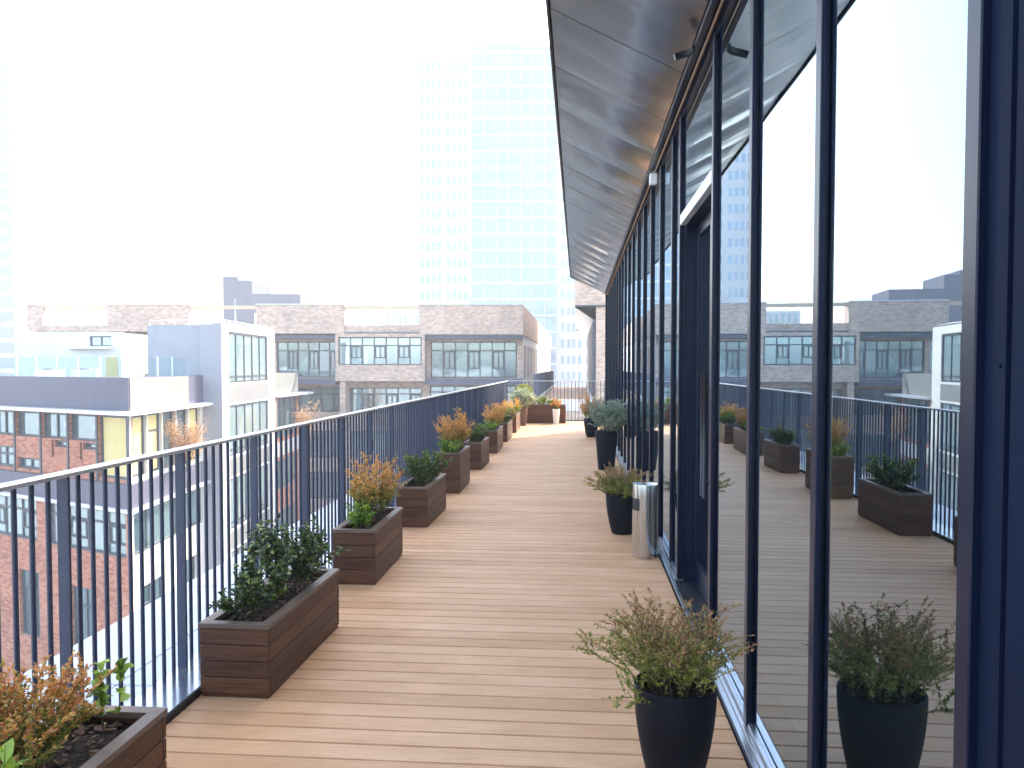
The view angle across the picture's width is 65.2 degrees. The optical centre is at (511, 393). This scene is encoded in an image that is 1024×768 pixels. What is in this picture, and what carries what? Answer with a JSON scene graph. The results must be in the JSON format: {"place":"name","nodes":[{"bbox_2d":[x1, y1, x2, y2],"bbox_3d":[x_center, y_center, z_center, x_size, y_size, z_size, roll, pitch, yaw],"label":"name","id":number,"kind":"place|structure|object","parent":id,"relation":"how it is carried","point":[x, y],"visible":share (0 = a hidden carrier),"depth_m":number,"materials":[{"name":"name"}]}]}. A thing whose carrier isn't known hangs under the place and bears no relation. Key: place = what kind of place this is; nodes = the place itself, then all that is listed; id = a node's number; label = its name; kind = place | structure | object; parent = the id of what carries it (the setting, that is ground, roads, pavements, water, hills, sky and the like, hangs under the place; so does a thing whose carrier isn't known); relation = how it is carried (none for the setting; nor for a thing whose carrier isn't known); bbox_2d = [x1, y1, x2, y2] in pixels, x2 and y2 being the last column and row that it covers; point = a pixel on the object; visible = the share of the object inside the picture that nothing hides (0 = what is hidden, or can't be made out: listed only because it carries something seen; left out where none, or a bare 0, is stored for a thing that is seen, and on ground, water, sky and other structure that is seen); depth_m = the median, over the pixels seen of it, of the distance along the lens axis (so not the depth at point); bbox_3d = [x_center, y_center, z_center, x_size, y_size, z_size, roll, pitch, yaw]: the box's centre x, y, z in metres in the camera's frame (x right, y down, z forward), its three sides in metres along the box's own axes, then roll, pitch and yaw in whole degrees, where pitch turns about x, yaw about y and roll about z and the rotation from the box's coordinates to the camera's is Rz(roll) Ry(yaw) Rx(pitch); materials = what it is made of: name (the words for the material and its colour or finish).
{"place":"outdoors","nodes":[
{"label":"outdoors","id":0,"kind":"place"},
{"bbox_2d":[0,58,60,375],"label":"tower","id":1,"kind":"structure","parent":0,"point":[29,239],"depth_m":193.94,"materials":[{"name":"blue glass"}]},
{"bbox_2d":[34,369,64,376],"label":"roof unit","id":2,"kind":"structure","parent":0,"point":[49,372],"depth_m":40.56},
{"bbox_2d":[6,466,398,731],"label":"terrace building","id":3,"kind":"structure","parent":0,"point":[113,648],"depth_m":5.54,"materials":[{"name":"concrete"}]},
{"bbox_2d":[685,0,967,739],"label":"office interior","id":4,"kind":"object","parent":3,"relation":"on","point":[943,360],"depth_m":10.52,"materials":[{"name":"metal"}]},
{"bbox_2d":[546,0,725,294],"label":"canopy","id":5,"kind":"object","parent":4,"relation":"attached to","point":[623,79],"visible":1,"depth_m":6.21,"materials":[{"name":"metal"}]},
{"bbox_2d":[649,171,656,184],"bbox_3d":[1.330,-2.037,7.534,0.070,0.126,0.080,0,2,5],"label":"sensor","id":6,"kind":"object","parent":5,"relation":"attached to","point":[652,178],"visible":1,"depth_m":7.50,"materials":[{"name":"white plastic"}]},
{"bbox_2d":[674,44,694,60],"bbox_3d":[0.992,-1.964,4.608,0.121,0.086,0.044,0,2,5],"label":"spotlight","id":7,"kind":"object","parent":5,"relation":"attached to","point":[682,54],"visible":1,"depth_m":4.59,"materials":[{"name":"metal"}]},
{"bbox_2d":[605,0,1023,767],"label":"glass facade","id":8,"kind":"structure","parent":4,"relation":"attached to","point":[765,324],"depth_m":2.38,"materials":[{"name":"glass"}]},
{"bbox_2d":[694,212,709,601],"bbox_3d":[1.304,0.088,5.515,0.096,2.580,0.650,0,2,5],"label":"door","id":9,"kind":"structure","parent":8,"relation":"in","point":[703,229],"depth_m":5.61,"materials":[{"name":"metal"}]},
{"bbox_2d":[702,374,709,498],"bbox_3d":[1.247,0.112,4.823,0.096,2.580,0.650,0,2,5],"label":"door handle","id":10,"kind":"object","parent":8,"relation":"in","point":[705,389],"depth_m":5.12,"materials":[{"name":"metal"}]},
{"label":"deck slab end","id":11,"kind":"structure","parent":3,"relation":"on","visible":0},
{"bbox_2d":[510,381,604,419],"bbox_3d":[3.123,0.192,23.203,6.390,1.156,0.066,0,2,5],"label":"railing","id":12,"kind":"object","parent":11,"relation":"on","point":[564,393],"visible":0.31,"depth_m":23.32,"materials":[{"name":"metal"}]},
{"bbox_2d":[144,373,313,528],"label":"block","id":13,"kind":"structure","parent":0,"point":[287,393],"depth_m":52.49,"materials":[{"name":"white concrete"}]},
{"bbox_2d":[278,454,293,488],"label":"window","id":14,"kind":"structure","parent":13,"relation":"in","point":[293,454],"depth_m":52.40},
{"bbox_2d":[277,396,295,437],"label":"window","id":15,"kind":"structure","parent":13,"relation":"in","point":[286,405],"depth_m":52.46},
{"bbox_2d":[278,502,294,528],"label":"window","id":16,"kind":"structure","parent":13,"relation":"in","point":[279,523],"depth_m":53.42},
{"bbox_2d":[0,0,549,324],"label":"sky","id":17,"kind":"structure","parent":0,"point":[272,143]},
{"bbox_2d":[25,304,550,513],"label":"long building","id":18,"kind":"structure","parent":0,"point":[333,359],"depth_m":59.98,"materials":[{"name":"beige brick"}]},
{"bbox_2d":[223,277,314,324],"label":"rooftop block","id":19,"kind":"structure","parent":18,"relation":"on","point":[243,292],"depth_m":109.62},
{"bbox_2d":[277,342,334,377],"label":"window","id":20,"kind":"structure","parent":18,"relation":"in","point":[307,359],"depth_m":61.40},
{"bbox_2d":[298,431,336,457],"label":"window","id":21,"kind":"structure","parent":18,"relation":"in","point":[298,431],"depth_m":61.62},
{"bbox_2d":[298,388,339,411],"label":"window","id":22,"kind":"structure","parent":18,"relation":"in","point":[331,396],"depth_m":61.50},
{"bbox_2d":[310,472,336,497],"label":"window","id":23,"kind":"structure","parent":18,"relation":"in","point":[310,472],"depth_m":61.73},
{"bbox_2d":[352,431,405,457],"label":"window","id":24,"kind":"structure","parent":18,"relation":"in","point":[357,431],"depth_m":61.64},
{"bbox_2d":[339,337,421,364],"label":"window","id":25,"kind":"structure","parent":18,"relation":"in","point":[352,350],"depth_m":59.90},
{"bbox_2d":[350,388,421,412],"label":"window","id":26,"kind":"structure","parent":18,"relation":"in","point":[360,398],"depth_m":61.50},
{"bbox_2d":[384,313,418,324],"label":"roof shed","id":27,"kind":"structure","parent":18,"relation":"on","point":[401,318],"depth_m":75.79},
{"bbox_2d":[430,386,516,403],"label":"window","id":28,"kind":"structure","parent":18,"relation":"in","point":[434,390],"depth_m":61.49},
{"bbox_2d":[431,342,516,377],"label":"window","id":29,"kind":"structure","parent":18,"relation":"in","point":[448,359],"depth_m":61.40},
{"bbox_2d":[291,400,324,436],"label":"tree","id":30,"kind":"object","parent":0,"point":[302,416],"visible":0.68,"depth_m":49.88,"materials":[{"name":"orange plant"}]},
{"bbox_2d":[165,421,747,767],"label":"deck","id":31,"kind":"structure","parent":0,"point":[452,639],"depth_m":4.43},
{"bbox_2d":[19,704,167,767],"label":"planter box","id":32,"kind":"object","parent":31,"relation":"on","point":[139,741],"visible":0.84,"depth_m":2.74,"materials":[{"name":"brown wood"}]},
{"bbox_2d":[0,738,29,767],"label":"leafy plant","id":33,"kind":"object","parent":32,"relation":"in","point":[6,755],"visible":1,"depth_m":2.05,"materials":[{"name":"green plant"}]},
{"bbox_2d":[0,650,116,767],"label":"shrub","id":34,"kind":"object","parent":32,"relation":"on","point":[17,716],"visible":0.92,"depth_m":2.43,"materials":[{"name":"orange plant"}]},
{"bbox_2d":[89,657,134,738],"bbox_3d":[-1.383,1.046,2.763,0.147,0.278,0.091,0,2,5],"label":"leafy plant","id":35,"kind":"object","parent":32,"relation":"on","point":[102,688],"visible":0.82,"depth_m":2.75,"materials":[{"name":"green plant"}]},
{"bbox_2d":[198,567,339,698],"bbox_3d":[-1.285,1.268,4.388,0.353,0.360,1.082,0,2,6],"label":"planter box","id":36,"kind":"object","parent":31,"relation":"on","point":[263,656],"visible":0.75,"depth_m":3.92,"materials":[{"name":"brown wood"}]},
{"bbox_2d":[208,541,297,621],"bbox_3d":[-1.335,0.965,4.023,0.332,0.372,0.485,1,2,34],"label":"shrub","id":37,"kind":"object","parent":36,"relation":"on","point":[247,584],"visible":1,"depth_m":4.05,"materials":[{"name":"green plant"}]},
{"bbox_2d":[246,513,350,599],"bbox_3d":[-1.262,0.903,4.583,0.539,0.458,0.544,-1,2,-28],"label":"shrub","id":38,"kind":"object","parent":36,"relation":"on","point":[312,548],"visible":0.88,"depth_m":4.47,"materials":[{"name":"green plant"}]},
{"bbox_2d":[332,507,402,584],"bbox_3d":[-1.120,1.178,6.322,0.323,0.405,0.961,0,2,4],"label":"planter box","id":39,"kind":"object","parent":31,"relation":"on","point":[374,554],"visible":0.74,"depth_m":5.86,"materials":[{"name":"brown wood"}]},
{"bbox_2d":[345,500,375,528],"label":"leafy plant","id":40,"kind":"object","parent":39,"relation":"on","point":[360,516],"visible":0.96,"depth_m":6.00,"materials":[{"name":"green plant"}]},
{"bbox_2d":[345,452,408,521],"bbox_3d":[-1.116,0.751,6.380,0.510,0.556,0.718,-1,2,-24],"label":"shrub","id":41,"kind":"object","parent":39,"relation":"on","point":[368,491],"visible":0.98,"depth_m":6.37,"materials":[{"name":"orange plant"}]},
{"bbox_2d":[396,473,446,527],"bbox_3d":[-0.941,1.105,8.458,0.318,0.400,1.072,0,2,5],"label":"planter box","id":42,"kind":"object","parent":31,"relation":"on","point":[423,506],"visible":0.77,"depth_m":7.94,"materials":[{"name":"brown wood"}]},
{"bbox_2d":[398,448,453,486],"bbox_3d":[-0.928,0.779,8.441,0.558,0.376,0.592,2,3,42],"label":"shrub","id":43,"kind":"object","parent":42,"relation":"on","point":[418,470],"visible":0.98,"depth_m":8.35,"materials":[{"name":"green plant"}]},
{"bbox_2d":[436,445,469,492],"bbox_3d":[-0.765,0.978,10.532,0.308,0.510,0.971,0,2,4],"label":"planter box","id":44,"kind":"object","parent":31,"relation":"on","point":[457,470],"visible":0.66,"depth_m":10.06,"materials":[{"name":"brown wood"}]},
{"bbox_2d":[436,438,463,452],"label":"leafy plant","id":45,"kind":"object","parent":44,"relation":"on","point":[450,447],"visible":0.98,"depth_m":10.19,"materials":[{"name":"green plant"}]},
{"bbox_2d":[432,408,474,452],"bbox_3d":[-0.748,0.477,10.633,0.558,0.606,0.716,0,2,5],"label":"shrub","id":46,"kind":"object","parent":44,"relation":"on","point":[460,434],"visible":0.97,"depth_m":10.51,"materials":[{"name":"orange plant"}]},
{"bbox_2d":[463,437,489,469],"bbox_3d":[-0.564,0.942,12.844,0.288,0.420,1.031,0,2,6],"label":"planter box","id":47,"kind":"object","parent":31,"relation":"on","point":[479,455],"visible":0.82,"depth_m":12.34,"materials":[{"name":"brown wood"}]},
{"bbox_2d":[466,423,489,441],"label":"shrub","id":48,"kind":"object","parent":47,"relation":"on","point":[479,433],"visible":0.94,"depth_m":12.58,"materials":[{"name":"green plant"}]},
{"bbox_2d":[483,425,502,453],"bbox_3d":[-0.363,0.857,15.299,0.288,0.420,1.312,0,2,4],"label":"planter box","id":49,"kind":"object","parent":31,"relation":"on","point":[496,441],"visible":0.61,"depth_m":14.65,"materials":[{"name":"brown wood"}]},
{"bbox_2d":[481,420,498,429],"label":"leafy plant","id":50,"kind":"object","parent":49,"relation":"on","point":[494,425],"visible":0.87,"depth_m":14.81,"materials":[{"name":"green plant"}]},
{"bbox_2d":[482,404,506,428],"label":"shrub","id":51,"kind":"object","parent":49,"relation":"on","point":[491,416],"visible":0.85,"depth_m":15.25,"materials":[{"name":"orange plant"}]},
{"bbox_2d":[497,419,512,441],"bbox_3d":[-0.178,0.791,17.450,0.278,0.400,1.212,0,2,5],"label":"planter box","id":52,"kind":"object","parent":31,"relation":"on","point":[507,431],"visible":0.59,"depth_m":16.87,"materials":[{"name":"brown wood"}]},
{"bbox_2d":[491,400,516,422],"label":"shrub","id":53,"kind":"object","parent":52,"relation":"on","point":[501,406],"visible":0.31,"depth_m":17.46,"materials":[{"name":"orange plant"}]},
{"bbox_2d":[510,412,519,432],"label":"planter box","id":54,"kind":"object","parent":31,"relation":"on","point":[515,424],"visible":0.63,"depth_m":19.21,"materials":[{"name":"brown wood"}]},
{"bbox_2d":[503,398,522,413],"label":"shrub","id":55,"kind":"object","parent":54,"relation":"on","point":[515,405],"visible":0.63,"depth_m":19.67,"materials":[{"name":"orange plant"}]},
{"bbox_2d":[519,407,527,425],"bbox_3d":[0.302,0.602,21.434,0.260,0.500,0.260,0,2,5],"label":"vase","id":56,"kind":"object","parent":31,"relation":"on","point":[523,411],"visible":0.81,"depth_m":21.35,"materials":[{"name":"wood"}]},
{"bbox_2d":[507,386,536,407],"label":"shrub","id":57,"kind":"object","parent":56,"relation":"in","point":[525,398],"visible":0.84,"depth_m":21.25,"materials":[{"name":"green plant"}]},
{"bbox_2d":[526,404,565,422],"bbox_3d":[0.957,0.553,22.564,1.128,0.520,0.328,0,2,5],"label":"planter box","id":58,"kind":"object","parent":31,"relation":"on","point":[537,413],"visible":0.66,"depth_m":22.41,"materials":[{"name":"brown wood"}]},
{"bbox_2d":[531,395,562,405],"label":"leafy plant","id":59,"kind":"object","parent":58,"relation":"on","point":[541,400],"visible":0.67,"depth_m":22.51,"materials":[{"name":"green plant"}]},
{"bbox_2d":[552,409,559,423],"bbox_3d":[1.219,0.620,22.085,0.210,0.420,0.210,0,2,5],"label":"flower pot","id":60,"kind":"object","parent":31,"relation":"on","point":[556,413],"visible":1,"depth_m":22.01,"materials":[{"name":"ceramic"}]},
{"bbox_2d":[549,398,561,408],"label":"leafy plant","id":61,"kind":"object","parent":60,"relation":"on","point":[555,405],"visible":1,"depth_m":22.03,"materials":[{"name":"orange plant"}]},
{"bbox_2d":[584,418,597,436],"bbox_3d":[1.787,0.761,18.038,0.340,0.420,0.340,0,2,5],"label":"flower pot","id":62,"kind":"object","parent":31,"relation":"on","point":[589,430],"visible":0.66,"depth_m":17.91,"materials":[{"name":"plastic"}]},
{"bbox_2d":[577,390,606,418],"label":"shrub","id":63,"kind":"object","parent":62,"relation":"on","point":[584,411],"visible":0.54,"depth_m":17.98,"materials":[{"name":"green plant"}]},
{"bbox_2d":[595,430,617,469],"bbox_3d":[1.461,0.868,12.388,0.350,0.600,0.350,0,2,5],"label":"flower pot","id":64,"kind":"object","parent":31,"relation":"on","point":[606,443],"visible":0.9,"depth_m":12.26,"materials":[{"name":"plastic"}]},
{"bbox_2d":[587,397,626,432],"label":"shrub","id":65,"kind":"object","parent":64,"relation":"in","point":[614,419],"visible":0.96,"depth_m":12.26,"materials":[{"name":"plant"}]},
{"bbox_2d":[606,491,632,534],"bbox_3d":[1.056,1.141,7.665,0.316,0.385,0.316,0,2,5],"label":"flower pot","id":66,"kind":"object","parent":31,"relation":"on","point":[619,507],"visible":0.72,"depth_m":7.54,"materials":[{"name":"plastic"}]},
{"bbox_2d":[584,462,654,497],"bbox_3d":[1.068,0.839,7.646,0.729,0.372,0.657,2,3,43],"label":"shrub","id":67,"kind":"object","parent":66,"relation":"in","point":[613,485],"visible":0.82,"depth_m":7.56,"materials":[{"name":"green plant"}]},
{"bbox_2d":[632,482,657,558],"bbox_3d":[1.119,1.059,6.721,0.214,0.615,0.214,0,2,5],"label":"ash bin","id":68,"kind":"object","parent":31,"relation":"on","point":[645,522],"visible":1,"depth_m":6.63,"materials":[{"name":"silver metal"}]},
{"bbox_2d":[634,668,716,767],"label":"flower pot","id":69,"kind":"object","parent":31,"relation":"on","point":[675,731],"visible":0.73,"depth_m":2.95,"materials":[{"name":"plastic"}]},
{"bbox_2d":[570,588,756,708],"bbox_3d":[0.566,0.965,3.067,0.695,0.440,0.726,0,2,5],"label":"shrub","id":70,"kind":"object","parent":69,"relation":"in","point":[658,639],"visible":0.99,"depth_m":3.03,"materials":[{"name":"green plant"}]},
{"bbox_2d":[417,31,586,386],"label":"tower","id":71,"kind":"structure","parent":0,"point":[491,227],"depth_m":178.06,"materials":[{"name":"blue glass"}]},
{"bbox_2d":[420,177,586,379],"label":"windows","id":72,"kind":"structure","parent":71,"relation":"in","point":[433,178],"depth_m":179.01,"materials":[{"name":"blue glass"}]},
{"bbox_2d":[514,384,532,394],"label":"topiary","id":73,"kind":"object","parent":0,"point":[522,386],"visible":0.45,"depth_m":21.77,"materials":[{"name":"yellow plant"}]},
{"bbox_2d":[545,387,588,398],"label":"roof","id":74,"kind":"structure","parent":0,"point":[568,392],"depth_m":64.27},
{"label":"ground","id":75,"kind":"structure","parent":0,"visible":0},
{"bbox_2d":[0,375,213,681],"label":"brick building","id":76,"kind":"structure","parent":75,"relation":"on","point":[50,424],"depth_m":34.87,"materials":[{"name":"brick"}]},
{"bbox_2d":[0,410,12,434],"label":"window","id":77,"kind":"structure","parent":76,"relation":"in","point":[6,416],"depth_m":36.88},
{"bbox_2d":[0,445,13,466],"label":"window","id":78,"kind":"structure","parent":76,"relation":"in","point":[6,452],"depth_m":36.94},
{"bbox_2d":[0,495,36,539],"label":"window","id":79,"kind":"structure","parent":76,"relation":"in","point":[22,504],"depth_m":36.66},
{"bbox_2d":[18,411,38,436],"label":"window","id":80,"kind":"structure","parent":76,"relation":"in","point":[28,424],"depth_m":36.01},
{"bbox_2d":[20,457,38,468],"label":"window","id":81,"kind":"structure","parent":76,"relation":"in","point":[32,463],"depth_m":36.03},
{"bbox_2d":[22,569,39,636],"bbox_3d":[-21.673,9.442,36.215,1.596,3.000,0.095,1,2,30],"label":"window","id":82,"kind":"structure","parent":76,"relation":"in","point":[25,573],"depth_m":36.48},
{"bbox_2d":[44,412,65,438],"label":"window","id":83,"kind":"structure","parent":76,"relation":"in","point":[54,423],"depth_m":34.97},
{"bbox_2d":[14,332,147,376],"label":"penthouse","id":84,"kind":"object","parent":76,"relation":"on","point":[111,349],"visible":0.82,"depth_m":46.95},
{"bbox_2d":[90,336,110,345],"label":"window","id":85,"kind":"structure","parent":84,"relation":"in","point":[95,340],"depth_m":47.11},
{"bbox_2d":[106,357,117,376],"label":"door","id":86,"kind":"structure","parent":84,"relation":"in","point":[111,362],"depth_m":46.87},
{"bbox_2d":[71,414,94,440],"bbox_3d":[-17.996,1.406,33.799,1.936,1.130,0.080,1,2,30],"label":"window","id":87,"kind":"structure","parent":76,"relation":"in","point":[83,425],"depth_m":33.91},
{"bbox_2d":[74,586,91,643],"bbox_3d":[-18.126,9.614,34.165,1.796,2.800,0.080,1,2,30],"label":"window","id":88,"kind":"structure","parent":76,"relation":"in","point":[87,615],"depth_m":34.27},
{"bbox_2d":[71,369,99,376],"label":"roof unit","id":89,"kind":"structure","parent":76,"relation":"on","point":[88,373],"depth_m":42.55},
{"bbox_2d":[51,503,125,556],"bbox_3d":[-17.957,5.695,33.924,5.596,1.850,0.096,1,2,30],"label":"window","id":90,"kind":"structure","parent":76,"relation":"in","point":[85,512],"depth_m":33.69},
{"bbox_2d":[16,356,172,376],"bbox_3d":[-23.268,-0.967,40.882,19.507,1.780,5.671,1,2,30],"label":"glass balustrade","id":91,"kind":"object","parent":76,"relation":"on","point":[100,369],"visible":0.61,"depth_m":35.96,"materials":[{"name":"glass"}]},
{"bbox_2d":[101,415,126,479],"bbox_3d":[-16.216,2.167,32.792,1.936,2.580,0.080,1,2,30],"label":"window","id":92,"kind":"structure","parent":76,"relation":"in","point":[113,428],"depth_m":32.90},
{"bbox_2d":[132,415,143,476],"bbox_3d":[-15.543,2.134,33.031,0.080,2.530,1.376,0,2,-1],"label":"window","id":93,"kind":"structure","parent":76,"relation":"in","point":[137,421],"depth_m":33.26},
{"bbox_2d":[144,576,160,605],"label":"window","id":94,"kind":"structure","parent":76,"relation":"in","point":[147,587],"depth_m":34.89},
{"bbox_2d":[148,413,158,470],"bbox_3d":[-15.570,2.081,34.532,0.080,2.530,1.376,0,2,-1],"label":"window","id":95,"kind":"structure","parent":76,"relation":"in","point":[153,419],"depth_m":34.80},
{"bbox_2d":[134,489,200,555],"bbox_3d":[-15.596,5.611,36.316,0.081,1.850,7.596,0,2,-1],"label":"window","id":96,"kind":"structure","parent":76,"relation":"in","point":[146,521],"depth_m":35.20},
{"bbox_2d":[163,411,172,467],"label":"window","id":97,"kind":"structure","parent":76,"relation":"in","point":[167,415],"depth_m":36.15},
{"bbox_2d":[176,409,185,445],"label":"window","id":98,"kind":"structure","parent":76,"relation":"in","point":[181,416],"depth_m":37.85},
{"bbox_2d":[163,412,208,491],"bbox_3d":[-14.849,2.647,36.225,2.145,3.588,2.264,2,3,39],"label":"tree","id":99,"kind":"object","parent":76,"relation":"on","point":[195,438],"visible":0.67,"depth_m":36.14,"materials":[{"name":"orange plant"}]},
{"bbox_2d":[187,556,194,581],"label":"window","id":100,"kind":"structure","parent":76,"relation":"in","point":[193,559],"depth_m":39.20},
{"bbox_2d":[189,407,197,458],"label":"window","id":101,"kind":"structure","parent":76,"relation":"in","point":[193,416],"depth_m":39.33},
{"bbox_2d":[147,322,274,569],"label":"stair block","id":102,"kind":"structure","parent":75,"relation":"on","point":[233,364],"depth_m":40.93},
{"bbox_2d":[149,319,269,328],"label":"roof railing","id":103,"kind":"object","parent":102,"relation":"on","point":[206,319],"visible":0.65,"depth_m":40.94,"materials":[{"name":"metal"}]},
{"bbox_2d":[228,331,266,382],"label":"window","id":104,"kind":"structure","parent":102,"relation":"in","point":[247,352],"depth_m":44.38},
{"bbox_2d":[229,400,267,455],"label":"window","id":105,"kind":"structure","parent":102,"relation":"in","point":[244,418],"depth_m":44.21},
{"bbox_2d":[230,464,268,528],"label":"window","id":106,"kind":"structure","parent":102,"relation":"in","point":[262,467],"depth_m":43.69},
{"bbox_2d":[231,530,268,557],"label":"window","id":107,"kind":"structure","parent":102,"relation":"in","point":[245,544],"depth_m":43.01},
{"bbox_2d":[566,411,588,420],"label":"link building","id":108,"kind":"structure","parent":75,"relation":"on","point":[568,415],"depth_m":51.63,"materials":[{"name":"beige brick"}]},
{"bbox_2d":[538,385,591,410],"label":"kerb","id":109,"kind":"structure","parent":108,"relation":"on","point":[568,404],"depth_m":51.73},
{"bbox_2d":[533,370,553,397],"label":"railing","id":110,"kind":"object","parent":109,"relation":"on","point":[547,376],"visible":0.9,"depth_m":58.20,"materials":[{"name":"metal"}]},
{"bbox_2d":[575,280,604,406],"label":"brick wing","id":111,"kind":"structure","parent":75,"relation":"on","point":[590,311],"depth_m":51.97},
{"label":"deck slab","id":112,"kind":"structure","parent":0,"visible":0},
{"bbox_2d":[126,504,396,724],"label":"kerb","id":113,"kind":"structure","parent":112,"relation":"on","point":[178,692],"depth_m":3.86,"materials":[{"name":"concrete"}]},
{"bbox_2d":[0,381,507,722],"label":"railing","id":114,"kind":"object","parent":113,"relation":"on","point":[417,434],"visible":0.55,"depth_m":4.24,"materials":[{"name":"metal"}]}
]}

